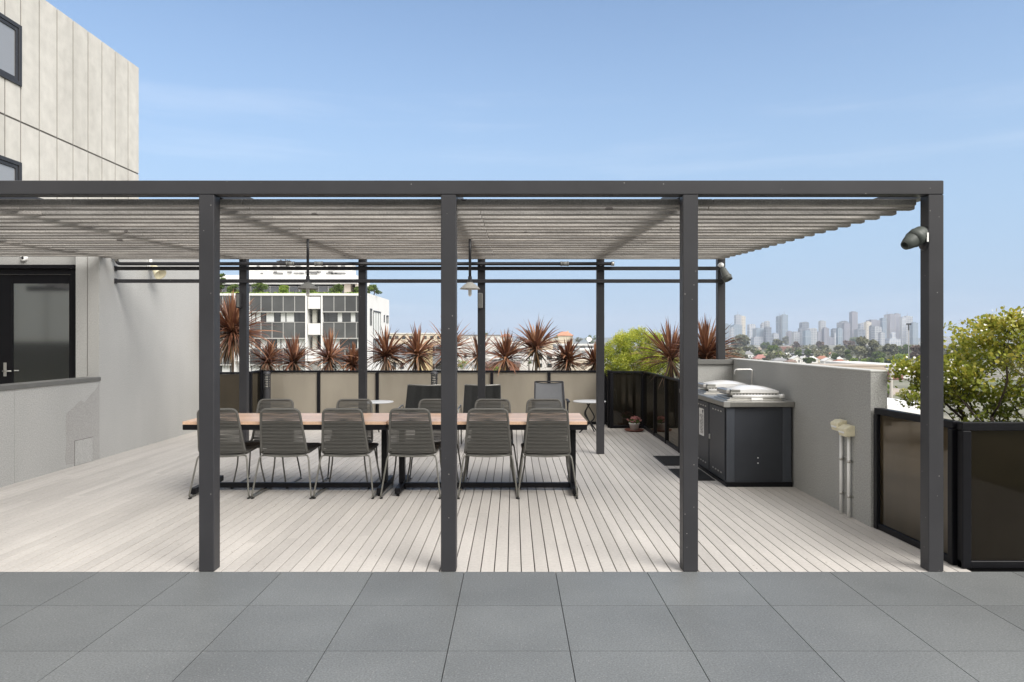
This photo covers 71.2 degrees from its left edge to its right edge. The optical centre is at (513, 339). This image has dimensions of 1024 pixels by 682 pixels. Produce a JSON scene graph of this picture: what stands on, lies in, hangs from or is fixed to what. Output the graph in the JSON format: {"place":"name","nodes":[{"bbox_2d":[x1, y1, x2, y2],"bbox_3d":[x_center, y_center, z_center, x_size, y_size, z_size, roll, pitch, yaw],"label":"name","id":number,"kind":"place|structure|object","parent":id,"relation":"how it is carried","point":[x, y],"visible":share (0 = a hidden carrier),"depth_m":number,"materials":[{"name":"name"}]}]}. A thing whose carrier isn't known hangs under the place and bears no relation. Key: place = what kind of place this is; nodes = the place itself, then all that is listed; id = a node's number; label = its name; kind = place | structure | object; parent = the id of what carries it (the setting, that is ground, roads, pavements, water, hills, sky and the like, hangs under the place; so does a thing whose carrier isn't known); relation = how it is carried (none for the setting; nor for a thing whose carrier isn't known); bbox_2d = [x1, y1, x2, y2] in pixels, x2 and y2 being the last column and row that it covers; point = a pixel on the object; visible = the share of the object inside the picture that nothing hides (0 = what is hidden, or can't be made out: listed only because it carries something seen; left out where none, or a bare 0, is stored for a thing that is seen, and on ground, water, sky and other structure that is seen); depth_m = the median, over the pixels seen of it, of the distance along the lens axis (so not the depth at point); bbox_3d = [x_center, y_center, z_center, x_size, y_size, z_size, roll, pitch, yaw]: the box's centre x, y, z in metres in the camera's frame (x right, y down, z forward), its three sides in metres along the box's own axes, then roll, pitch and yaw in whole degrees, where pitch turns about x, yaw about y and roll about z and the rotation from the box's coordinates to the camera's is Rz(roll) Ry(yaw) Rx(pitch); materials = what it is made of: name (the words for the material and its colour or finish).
{"place":"outdoors","nodes":[
{"label":"outdoors","id":0,"kind":"place"},
{"bbox_2d":[0,0,138,198],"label":"concrete building","id":1,"kind":"structure","parent":0,"point":[69,98],"depth_m":17.41,"materials":[{"name":"grey paint"}]},
{"bbox_2d":[0,12,21,86],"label":"window","id":2,"kind":"structure","parent":1,"relation":"in","point":[10,31],"depth_m":15.66,"materials":[{"name":"grey paint"}]},
{"bbox_2d":[0,155,21,179],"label":"window","id":3,"kind":"structure","parent":1,"relation":"in","point":[10,169],"depth_m":15.62,"materials":[{"name":"grey paint"}]},
{"bbox_2d":[220,259,388,371],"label":"apartment block","id":4,"kind":"structure","parent":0,"point":[310,317],"depth_m":80.50,"materials":[{"name":"grey paint"}]},
{"bbox_2d":[251,283,268,292],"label":"roof shrub","id":5,"kind":"object","parent":4,"relation":"on","point":[261,287],"visible":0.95,"depth_m":81.74,"materials":[{"name":"green plant"}]},
{"bbox_2d":[222,287,343,292],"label":"penthouse window","id":6,"kind":"structure","parent":4,"relation":"in","point":[273,289],"depth_m":87.01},
{"bbox_2d":[373,310,380,334],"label":"side window","id":7,"kind":"structure","parent":4,"relation":"in","point":[376,314],"depth_m":84.66,"materials":[{"name":"glass"}]},
{"bbox_2d":[389,333,440,344],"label":"building","id":8,"kind":"structure","parent":0,"point":[426,336],"depth_m":210.00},
{"bbox_2d":[392,344,440,369],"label":"building","id":9,"kind":"structure","parent":0,"point":[434,361],"depth_m":149.94,"materials":[{"name":"beige concrete"}]},
{"bbox_2d":[457,343,477,369],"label":"building","id":10,"kind":"structure","parent":0,"point":[467,365],"depth_m":140.00,"materials":[{"name":"white concrete"}]},
{"bbox_2d":[457,335,500,342],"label":"building","id":11,"kind":"structure","parent":0,"point":[487,336],"depth_m":240.00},
{"bbox_2d":[485,341,527,360],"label":"building","id":12,"kind":"structure","parent":0,"point":[487,357],"depth_m":180.00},
{"bbox_2d":[0,572,1023,681],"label":"paved terrace","id":13,"kind":"structure","parent":0,"point":[512,627],"depth_m":3.80,"materials":[{"name":"tile"}]},
{"bbox_2d":[0,424,1023,572],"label":"timber deck","id":14,"kind":"structure","parent":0,"point":[135,510],"depth_m":6.04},
{"bbox_2d":[0,257,75,264],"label":"entry wall","id":15,"kind":"structure","parent":14,"relation":"on","point":[40,261],"depth_m":9.35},
{"bbox_2d":[0,265,75,383],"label":"glass door","id":16,"kind":"structure","parent":15,"relation":"attached to","point":[37,322],"depth_m":9.37,"materials":[{"name":"black metal"}]},
{"bbox_2d":[0,275,70,383],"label":"door leaf","id":17,"kind":"structure","parent":16,"relation":"in","point":[6,281],"depth_m":9.35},
{"bbox_2d":[0,377,100,486],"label":"parapet wall","id":18,"kind":"structure","parent":14,"relation":"on","point":[48,426],"depth_m":8.13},
{"bbox_2d":[76,257,198,458],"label":"rendered wall","id":19,"kind":"structure","parent":14,"relation":"on","point":[137,348],"depth_m":10.08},
{"bbox_2d":[147,259,165,278],"bbox_3d":[-5.180,-1.028,10.355,0.290,0.308,0.174,0,0,17],"label":"spotlight","id":20,"kind":"object","parent":19,"relation":"attached to","point":[159,274],"visible":0.71,"depth_m":10.35,"materials":[{"name":"white plastic"}]},
{"bbox_2d":[188,408,265,498],"bbox_3d":[-2.824,1.089,7.110,0.588,0.874,0.624,0,0,0],"label":"woven chair","id":21,"kind":"object","parent":14,"relation":"on","point":[232,449],"visible":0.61,"depth_m":6.89,"materials":[{"name":"metal"}]},
{"bbox_2d":[220,372,238,412],"bbox_3d":[-4.921,1.038,12.197,0.759,0.976,0.065,0,0,0],"label":"glass screen","id":22,"kind":"object","parent":14,"relation":"on","point":[229,389],"visible":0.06,"depth_m":12.19,"materials":[{"name":"brown glass"}]},
{"bbox_2d":[249,370,261,412],"bbox_3d":[-4.528,1.035,12.550,0.065,0.981,0.641,0,0,-3],"label":"glass screen","id":23,"kind":"object","parent":14,"relation":"on","point":[255,387],"visible":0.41,"depth_m":12.49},
{"bbox_2d":[231,399,301,488],"bbox_3d":[-2.612,1.089,7.600,0.588,0.874,0.624,0,0,-1],"label":"woven chair","id":24,"kind":"object","parent":14,"relation":"on","point":[288,404],"visible":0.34,"depth_m":7.83,"materials":[{"name":"metal"}]},
{"bbox_2d":[263,371,270,407],"bbox_3d":[-4.322,1.038,12.550,0.132,0.977,0.132,0,0,0],"label":"bollard light","id":25,"kind":"object","parent":14,"relation":"on","point":[266,389],"visible":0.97,"depth_m":12.51,"materials":[{"name":"grey paint"}]},
{"bbox_2d":[251,408,323,498],"bbox_3d":[-2.222,1.089,7.110,0.588,0.874,0.624,0,0,0],"label":"woven chair","id":26,"kind":"object","parent":14,"relation":"on","point":[298,447],"visible":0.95,"depth_m":6.88,"materials":[{"name":"metal"}]},
{"bbox_2d":[182,413,393,495],"bbox_3d":[-2.201,1.156,7.265,1.958,0.740,0.790,0,0,0],"label":"dining table","id":27,"kind":"object","parent":14,"relation":"on","point":[313,421],"visible":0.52,"depth_m":7.22,"materials":[{"name":"brown wood"}]},
{"bbox_2d":[313,408,380,498],"bbox_3d":[-1.629,1.089,7.110,0.588,0.874,0.624,0,0,0],"label":"woven chair","id":28,"kind":"object","parent":14,"relation":"on","point":[361,447],"visible":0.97,"depth_m":6.88,"materials":[{"name":"metal"}]},
{"bbox_2d":[318,399,378,488],"bbox_3d":[-1.757,1.089,7.600,0.588,0.874,0.624,0,0,1],"label":"woven chair","id":29,"kind":"object","parent":14,"relation":"on","point":[364,408],"visible":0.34,"depth_m":7.86,"materials":[{"name":"metal"}]},
{"bbox_2d":[380,408,440,498],"bbox_3d":[-0.981,1.089,7.110,0.588,0.874,0.624,0,0,1],"label":"woven chair","id":30,"kind":"object","parent":14,"relation":"on","point":[425,447],"visible":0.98,"depth_m":6.88,"materials":[{"name":"metal"}]},
{"bbox_2d":[397,384,440,441],"bbox_3d":[-1.269,1.092,10.213,0.700,0.872,0.765,0,0,0],"label":"rope armchair","id":31,"kind":"object","parent":14,"relation":"on","point":[416,394],"visible":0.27,"depth_m":10.49,"materials":[{"name":"fabric"}]},
{"bbox_2d":[404,399,462,488],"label":"woven chair","id":32,"kind":"object","parent":14,"relation":"on","point":[432,410],"visible":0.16,"depth_m":7.83,"materials":[{"name":"metal"}]},
{"bbox_2d":[262,370,605,423],"bbox_3d":[-1.437,1.040,12.898,6.205,0.973,0.065,0,0,0],"label":"glass screen","id":33,"kind":"object","parent":14,"relation":"on","point":[312,391],"visible":0.43,"depth_m":12.89,"materials":[{"name":"glass"}]},
{"bbox_2d":[0,180,943,571],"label":"pergola","id":34,"kind":"object","parent":14,"relation":"on","point":[214,224],"visible":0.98,"depth_m":4.83,"materials":[{"name":"grey paint"}]},
{"bbox_2d":[297,239,317,295],"bbox_3d":[-2.011,-0.730,7.000,0.203,0.613,0.203,0,0,0],"label":"pendant lamp","id":35,"kind":"object","parent":34,"relation":"hanging from","point":[307,285],"visible":0.98,"depth_m":6.99,"materials":[{"name":"metal"}]},
{"bbox_2d":[114,259,613,265],"bbox_3d":[-1.968,-1.058,9.475,6.599,0.171,0.130,0,0,0],"label":"service pipe","id":36,"kind":"object","parent":34,"relation":"attached to","point":[322,263],"visible":0.94,"depth_m":9.42,"materials":[{"name":"metal"}]},
{"bbox_2d":[114,266,719,270],"bbox_3d":[-1.244,-0.949,9.519,8.109,0.068,0.062,0,0,0],"label":"cross rail","id":37,"kind":"object","parent":34,"relation":"attached to","point":[116,268],"visible":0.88,"depth_m":9.50,"materials":[{"name":"metal"}]},
{"bbox_2d":[114,278,724,283],"bbox_3d":[-1.244,-0.781,9.519,8.109,0.068,0.062,0,0,0],"label":"cross rail","id":38,"kind":"object","parent":34,"relation":"attached to","point":[116,281],"visible":0.9,"depth_m":9.50,"materials":[{"name":"metal"}]},
{"bbox_2d":[460,239,479,295],"bbox_3d":[-0.424,-0.730,7.000,0.203,0.613,0.203,0,0,0],"label":"pendant lamp","id":39,"kind":"object","parent":34,"relation":"hanging from","point":[469,285],"visible":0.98,"depth_m":6.99,"materials":[{"name":"metal"}]},
{"bbox_2d":[718,262,732,281],"bbox_3d":[2.806,-0.891,9.440,0.157,0.271,0.200,0,0,0],"label":"spotlight","id":40,"kind":"object","parent":34,"relation":"attached to","point":[726,275],"visible":1,"depth_m":9.41,"materials":[{"name":"white plastic"}]},
{"bbox_2d":[901,226,929,250],"bbox_3d":[2.655,-0.672,4.725,0.200,0.165,0.124,0,0,-18],"label":"floodlight","id":41,"kind":"object","parent":34,"relation":"attached to","point":[919,236],"visible":1,"depth_m":4.69,"materials":[{"name":"paint"}]},
{"bbox_2d":[457,384,500,445],"bbox_3d":[-0.452,1.092,10.213,0.650,0.872,0.765,0,0,0],"label":"rope armchair","id":42,"kind":"object","parent":14,"relation":"on","point":[493,391],"visible":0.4,"depth_m":10.48,"materials":[{"name":"fabric"}]},
{"bbox_2d":[388,413,586,495],"bbox_3d":[-0.248,1.156,7.265,1.919,0.740,0.790,0,0,0],"label":"dining table","id":43,"kind":"object","parent":14,"relation":"on","point":[518,421],"visible":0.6,"depth_m":7.22,"materials":[{"name":"brown wood"}]},
{"bbox_2d":[457,408,517,498],"bbox_3d":[-0.250,1.089,7.110,0.588,0.874,0.624,0,0,-2],"label":"woven chair","id":44,"kind":"object","parent":14,"relation":"on","point":[474,447],"visible":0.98,"depth_m":6.88,"materials":[{"name":"metal"}]},
{"bbox_2d":[463,399,518,481],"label":"woven chair","id":45,"kind":"object","parent":14,"relation":"on","point":[480,404],"visible":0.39,"depth_m":7.86,"materials":[{"name":"metal"}]},
{"bbox_2d":[518,399,569,488],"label":"woven chair","id":46,"kind":"object","parent":14,"relation":"on","point":[558,403],"visible":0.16,"depth_m":7.86,"materials":[{"name":"metal"}]},
{"bbox_2d":[517,408,577,498],"bbox_3d":[0.325,1.089,7.110,0.588,0.874,0.624,0,0,-1],"label":"woven chair","id":47,"kind":"object","parent":14,"relation":"on","point":[533,447],"visible":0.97,"depth_m":6.88,"materials":[{"name":"metal"}]},
{"bbox_2d":[532,381,569,412],"bbox_3d":[0.554,1.087,10.742,0.574,0.892,0.804,0,0,0],"label":"sling recliner","id":48,"kind":"object","parent":14,"relation":"on","point":[548,390],"visible":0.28,"depth_m":11.06,"materials":[{"name":"fabric"}]},
{"bbox_2d":[573,400,605,432],"bbox_3d":[1.247,1.267,11.700,0.540,0.534,0.540,0,0,0],"label":"side table","id":49,"kind":"object","parent":14,"relation":"on","point":[586,402],"visible":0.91,"depth_m":11.67,"materials":[{"name":"paint"}]},
{"bbox_2d":[606,370,610,427],"bbox_3d":[1.681,1.031,12.628,0.065,0.991,0.486,0,0,3],"label":"glass screen","id":50,"kind":"object","parent":14,"relation":"on","point":[608,399],"visible":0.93,"depth_m":12.39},
{"bbox_2d":[610,371,642,427],"bbox_3d":[1.965,1.033,12.348,0.589,0.986,0.065,0,0,0],"label":"glass screen","id":51,"kind":"object","parent":14,"relation":"on","point":[625,395],"visible":0.87,"depth_m":12.34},
{"bbox_2d":[624,428,643,431],"bbox_3d":[2.023,1.511,11.950,0.330,0.030,0.330,0,0,0],"label":"pot saucer","id":52,"kind":"object","parent":14,"relation":"on","point":[638,430],"visible":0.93,"depth_m":11.83,"materials":[{"name":"ceramic"}]},
{"bbox_2d":[626,416,641,429],"bbox_3d":[2.027,1.390,11.958,0.238,0.241,0.221,0,0,-29],"label":"flower pot","id":53,"kind":"object","parent":52,"relation":"on","point":[634,422],"visible":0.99,"depth_m":11.90,"materials":[{"name":"white ceramic"}]},
{"bbox_2d":[642,371,679,452],"bbox_3d":[2.257,1.034,10.967,0.065,0.985,2.695,0,0,0],"label":"glass screen","id":54,"kind":"object","parent":14,"relation":"on","point":[661,412],"visible":0.81,"depth_m":10.80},
{"bbox_2d":[653,456,679,465],"bbox_3d":[2.010,1.518,9.010,0.360,0.015,0.700,0,0,0],"label":"rubber mat","id":55,"kind":"object","parent":14,"relation":"on","point":[669,460],"visible":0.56,"depth_m":8.95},
{"bbox_2d":[669,469,714,480],"bbox_3d":[2.007,1.518,8.080,0.365,0.015,0.680,0,0,0],"label":"rubber mat","id":56,"kind":"object","parent":14,"relation":"on","point":[703,476],"visible":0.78,"depth_m":7.97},
{"bbox_2d":[698,359,733,387],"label":"end wall","id":57,"kind":"structure","parent":14,"relation":"on","point":[714,369],"depth_m":9.47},
{"bbox_2d":[679,388,794,486],"bbox_3d":[2.542,1.083,8.383,0.731,0.887,2.014,0,0,0],"label":"barbecue bench","id":58,"kind":"object","parent":14,"relation":"on","point":[744,443],"visible":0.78,"depth_m":7.42,"materials":[{"name":"metal"}]},
{"bbox_2d":[698,399,708,468],"bbox_3d":[2.204,1.089,8.357,0.032,0.755,0.575,0,0,0],"label":"door","id":59,"kind":"structure","parent":58,"relation":"in","point":[703,406],"depth_m":8.27,"materials":[{"name":"black metal"}]},
{"bbox_2d":[709,403,725,479],"bbox_3d":[2.204,1.089,7.747,0.032,0.755,0.575,0,0,0],"label":"door","id":60,"kind":"structure","parent":58,"relation":"in","point":[717,414],"depth_m":7.72,"materials":[{"name":"black metal"}]},
{"bbox_2d":[698,380,747,393],"bbox_3d":[2.546,0.565,8.664,0.602,0.149,0.512,0,0,0],"label":"barbecue hotplate","id":61,"kind":"object","parent":58,"relation":"on","point":[709,387],"visible":0.67,"depth_m":8.49,"materials":[{"name":"silver metal"}]},
{"bbox_2d":[714,385,784,400],"bbox_3d":[2.546,0.565,7.744,0.602,0.149,0.512,0,0,0],"label":"barbecue hotplate","id":62,"kind":"object","parent":58,"relation":"on","point":[746,393],"visible":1,"depth_m":7.55,"materials":[{"name":"silver metal"}]},
{"bbox_2d":[730,358,887,527],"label":"boundary wall","id":63,"kind":"structure","parent":14,"relation":"on","point":[822,397],"depth_m":6.60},
{"bbox_2d":[830,419,846,513],"bbox_3d":[2.865,1.115,6.300,0.088,0.822,0.136,0,0,0],"label":"vent pipe","id":64,"kind":"object","parent":63,"relation":"attached to","point":[835,424],"visible":0.91,"depth_m":6.28,"materials":[{"name":"beige plastic"}]},
{"bbox_2d":[838,424,854,517],"bbox_3d":[2.865,1.130,6.155,0.088,0.792,0.136,0,0,0],"label":"vent pipe","id":65,"kind":"object","parent":63,"relation":"attached to","point":[847,431],"visible":1,"depth_m":6.13,"materials":[{"name":"beige plastic"}]},
{"bbox_2d":[874,408,960,564],"bbox_3d":[2.975,1.038,5.316,0.065,0.975,0.969,0,0,-3],"label":"glass screen","id":66,"kind":"object","parent":14,"relation":"on","point":[897,474],"visible":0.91,"depth_m":5.41,"materials":[{"name":"glass"}]},
{"bbox_2d":[957,422,1023,568],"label":"glass screen","id":67,"kind":"object","parent":14,"relation":"on","point":[990,494],"visible":1,"depth_m":4.78,"materials":[{"name":"glass"}]},
{"bbox_2d":[967,568,1023,570],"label":"planter box","id":68,"kind":"object","parent":14,"relation":"on","point":[996,569],"visible":0.12,"depth_m":4.80,"materials":[{"name":"paint"}]},
{"bbox_2d":[884,306,1023,421],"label":"golden shrub","id":69,"kind":"object","parent":68,"relation":"in","point":[961,369],"visible":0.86,"depth_m":5.55,"materials":[{"name":"green plant"}]},
{"bbox_3d":[-1.450,1.466,13.350,6.100,0.520,0.600,0,0,0],"label":"planter box","id":70,"kind":"object","parent":14,"relation":"on","visible":0},
{"bbox_2d":[249,339,286,369],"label":"cordyline plant","id":71,"kind":"object","parent":70,"relation":"in","point":[265,362],"visible":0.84,"depth_m":13.15,"materials":[{"name":"red plant"}]},
{"bbox_2d":[268,333,319,375],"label":"cordyline plant","id":72,"kind":"object","parent":70,"relation":"on","point":[293,355],"visible":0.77,"depth_m":13.29,"materials":[{"name":"red plant"}]},
{"bbox_2d":[300,329,357,369],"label":"cordyline plant","id":73,"kind":"object","parent":70,"relation":"on","point":[329,354],"visible":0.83,"depth_m":13.22,"materials":[{"name":"red plant"}]},
{"bbox_2d":[334,343,371,369],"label":"cordyline plant","id":74,"kind":"object","parent":70,"relation":"on","point":[352,364],"visible":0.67,"depth_m":13.33,"materials":[{"name":"red plant"}]},
{"bbox_2d":[355,326,414,369],"bbox_3d":[-2.378,0.468,13.276,1.192,1.576,1.092,0,0,0],"label":"cordyline plant","id":75,"kind":"object","parent":70,"relation":"on","point":[384,357],"visible":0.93,"depth_m":13.23,"materials":[{"name":"red plant"}]},
{"bbox_2d":[386,322,440,369],"bbox_3d":[-1.796,0.449,13.352,1.290,1.615,1.199,0,0,0],"label":"cordyline plant","id":76,"kind":"object","parent":70,"relation":"in","point":[418,349],"visible":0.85,"depth_m":13.29,"materials":[{"name":"red plant"}]},
{"bbox_2d":[413,321,474,369],"bbox_3d":[-1.184,0.379,13.409,1.284,1.755,1.324,0,0,29],"label":"cordyline plant","id":77,"kind":"object","parent":70,"relation":"on","point":[458,341],"visible":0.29,"depth_m":13.38,"materials":[{"name":"red plant"}]},
{"bbox_2d":[457,330,501,369],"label":"cordyline plant","id":78,"kind":"object","parent":70,"relation":"on","point":[475,358],"visible":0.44,"depth_m":13.26,"materials":[{"name":"red plant"}]},
{"bbox_2d":[485,328,538,374],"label":"cordyline plant","id":79,"kind":"object","parent":70,"relation":"on","point":[505,363],"visible":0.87,"depth_m":13.22,"materials":[{"name":"red plant"}]},
{"bbox_2d":[505,316,565,369],"bbox_3d":[0.413,0.366,13.313,1.161,1.780,1.258,0,0,29],"label":"cordyline plant","id":80,"kind":"object","parent":70,"relation":"on","point":[537,343],"visible":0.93,"depth_m":13.32,"materials":[{"name":"red plant"}]},
{"bbox_2d":[544,335,587,369],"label":"cordyline plant","id":81,"kind":"object","parent":70,"relation":"on","point":[567,356],"visible":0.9,"depth_m":13.22,"materials":[{"name":"red plant"}]},
{"bbox_2d":[575,342,610,369],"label":"cordyline plant","id":82,"kind":"object","parent":70,"relation":"on","point":[592,358],"visible":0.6,"depth_m":13.36,"materials":[{"name":"red plant"}]},
{"bbox_2d":[489,356,534,369],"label":"building","id":83,"kind":"structure","parent":0,"point":[523,363],"depth_m":110.00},
{"bbox_2d":[46,0,1023,337],"label":"sky","id":84,"kind":"structure","parent":0,"point":[229,89],"materials":[{"name":"blue"}]},
{"bbox_2d":[533,350,560,372],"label":"building","id":85,"kind":"structure","parent":0,"point":[543,366],"depth_m":110.00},
{"bbox_2d":[604,325,678,376],"bbox_3d":[2.260,0.384,12.948,1.448,1.302,1.012,0,0,0],"label":"lime shrub","id":86,"kind":"object","parent":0,"point":[626,354],"visible":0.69,"depth_m":12.78,"materials":[{"name":"green plant"}]},
{"bbox_2d":[512,334,1009,341],"bbox_3d":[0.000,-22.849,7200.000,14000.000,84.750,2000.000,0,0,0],"label":"distant hills","id":87,"kind":"structure","parent":0,"point":[585,339],"depth_m":6572.49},
{"bbox_2d":[573,342,1023,421],"bbox_3d":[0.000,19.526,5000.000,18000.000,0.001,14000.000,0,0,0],"label":"ground","id":88,"kind":"structure","parent":0,"point":[903,384],"depth_m":318.97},
{"bbox_2d":[557,331,573,343],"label":"house","id":89,"kind":"structure","parent":88,"relation":"on","point":[563,337],"depth_m":380.00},
{"bbox_2d":[731,334,750,347],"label":"tree","id":90,"kind":"object","parent":88,"relation":"on","point":[741,342],"visible":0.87,"depth_m":998.16,"materials":[{"name":"green plant"}]},
{"bbox_2d":[780,314,787,344],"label":"skyline tower","id":91,"kind":"structure","parent":88,"relation":"on","point":[784,323],"depth_m":2876.52,"materials":[{"name":"glass"}]},
{"bbox_2d":[607,344,1023,361],"bbox_3d":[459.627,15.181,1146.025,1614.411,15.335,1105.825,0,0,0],"label":"distant woodland","id":92,"kind":"object","parent":88,"relation":"on","point":[812,348],"visible":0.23,"depth_m":760.26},
{"bbox_2d":[804,363,885,369],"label":"building","id":93,"kind":"structure","parent":88,"relation":"on","point":[868,366],"depth_m":276.05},
{"bbox_2d":[847,336,879,358],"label":"tree","id":94,"kind":"object","parent":88,"relation":"on","point":[861,348],"visible":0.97,"depth_m":645.91,"materials":[{"name":"green plant"}]},
{"bbox_2d":[882,343,898,354],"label":"tree","id":95,"kind":"object","parent":88,"relation":"on","point":[889,349],"visible":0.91,"depth_m":688.08,"materials":[{"name":"green plant"}]},
{"bbox_2d":[803,330,810,345],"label":"skyline tower","id":96,"kind":"structure","parent":0,"point":[807,337],"depth_m":2384.47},
{"bbox_2d":[821,327,828,345],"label":"skyline tower","id":97,"kind":"structure","parent":0,"point":[825,334],"depth_m":2401.84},
{"bbox_2d":[842,323,849,344],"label":"skyline tower","id":98,"kind":"structure","parent":0,"point":[846,331],"depth_m":2712.42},
{"bbox_2d":[849,311,857,337],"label":"skyline tower","id":99,"kind":"structure","parent":0,"point":[853,318],"depth_m":2755.01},
{"bbox_2d":[825,361,895,368],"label":"building","id":100,"kind":"structure","parent":0,"point":[887,364],"depth_m":442.88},
{"bbox_2d":[871,326,881,340],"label":"skyline tower","id":101,"kind":"structure","parent":0,"point":[875,330],"depth_m":2476.12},
{"bbox_2d":[887,314,895,337],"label":"skyline tower","id":102,"kind":"structure","parent":0,"point":[891,323],"depth_m":2687.32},
{"bbox_2d":[900,317,905,344],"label":"skyline tower","id":103,"kind":"structure","parent":0,"point":[903,330],"depth_m":2767.15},
{"bbox_2d":[887,398,919,413],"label":"building","id":104,"kind":"structure","parent":0,"point":[892,403],"depth_m":61.80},
{"bbox_2d":[909,322,917,344],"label":"skyline tower","id":105,"kind":"structure","parent":0,"point":[913,333],"depth_m":2736.39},
{"bbox_2d":[909,345,919,360],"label":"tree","id":106,"kind":"object","parent":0,"point":[915,350],"visible":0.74,"depth_m":511.89,"materials":[{"name":"plant"}]},
{"bbox_3d":[-4.950,1.476,12.560,0.660,0.500,0.560,0,0,0],"label":"planter box","id":107,"kind":"object","parent":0,"visible":0},
{"bbox_2d":[220,289,283,371],"bbox_3d":[-4.941,0.173,12.637,1.670,2.165,1.554,0,0,-31],"label":"cordyline plant","id":108,"kind":"object","parent":107,"relation":"in","point":[229,332],"visible":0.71,"depth_m":12.45,"materials":[{"name":"red plant"}]},
{"bbox_3d":[2.700,1.316,11.000,0.800,0.820,2.600,0,0,0],"label":"planter box","id":109,"kind":"object","parent":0,"visible":0},
{"bbox_2d":[632,317,698,385],"bbox_3d":[2.391,0.274,10.849,1.296,1.304,1.382,0,0,-21],"label":"cordyline plant","id":110,"kind":"object","parent":109,"relation":"in","point":[665,350],"visible":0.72,"depth_m":10.86,"materials":[{"name":"red plant"}]},
{"bbox_2d":[667,317,748,366],"bbox_3d":[2.768,0.263,10.302,1.239,1.326,1.286,0,0,0],"label":"cordyline plant","id":111,"kind":"object","parent":109,"relation":"in","point":[707,349],"visible":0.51,"depth_m":10.19,"materials":[{"name":"red plant"}]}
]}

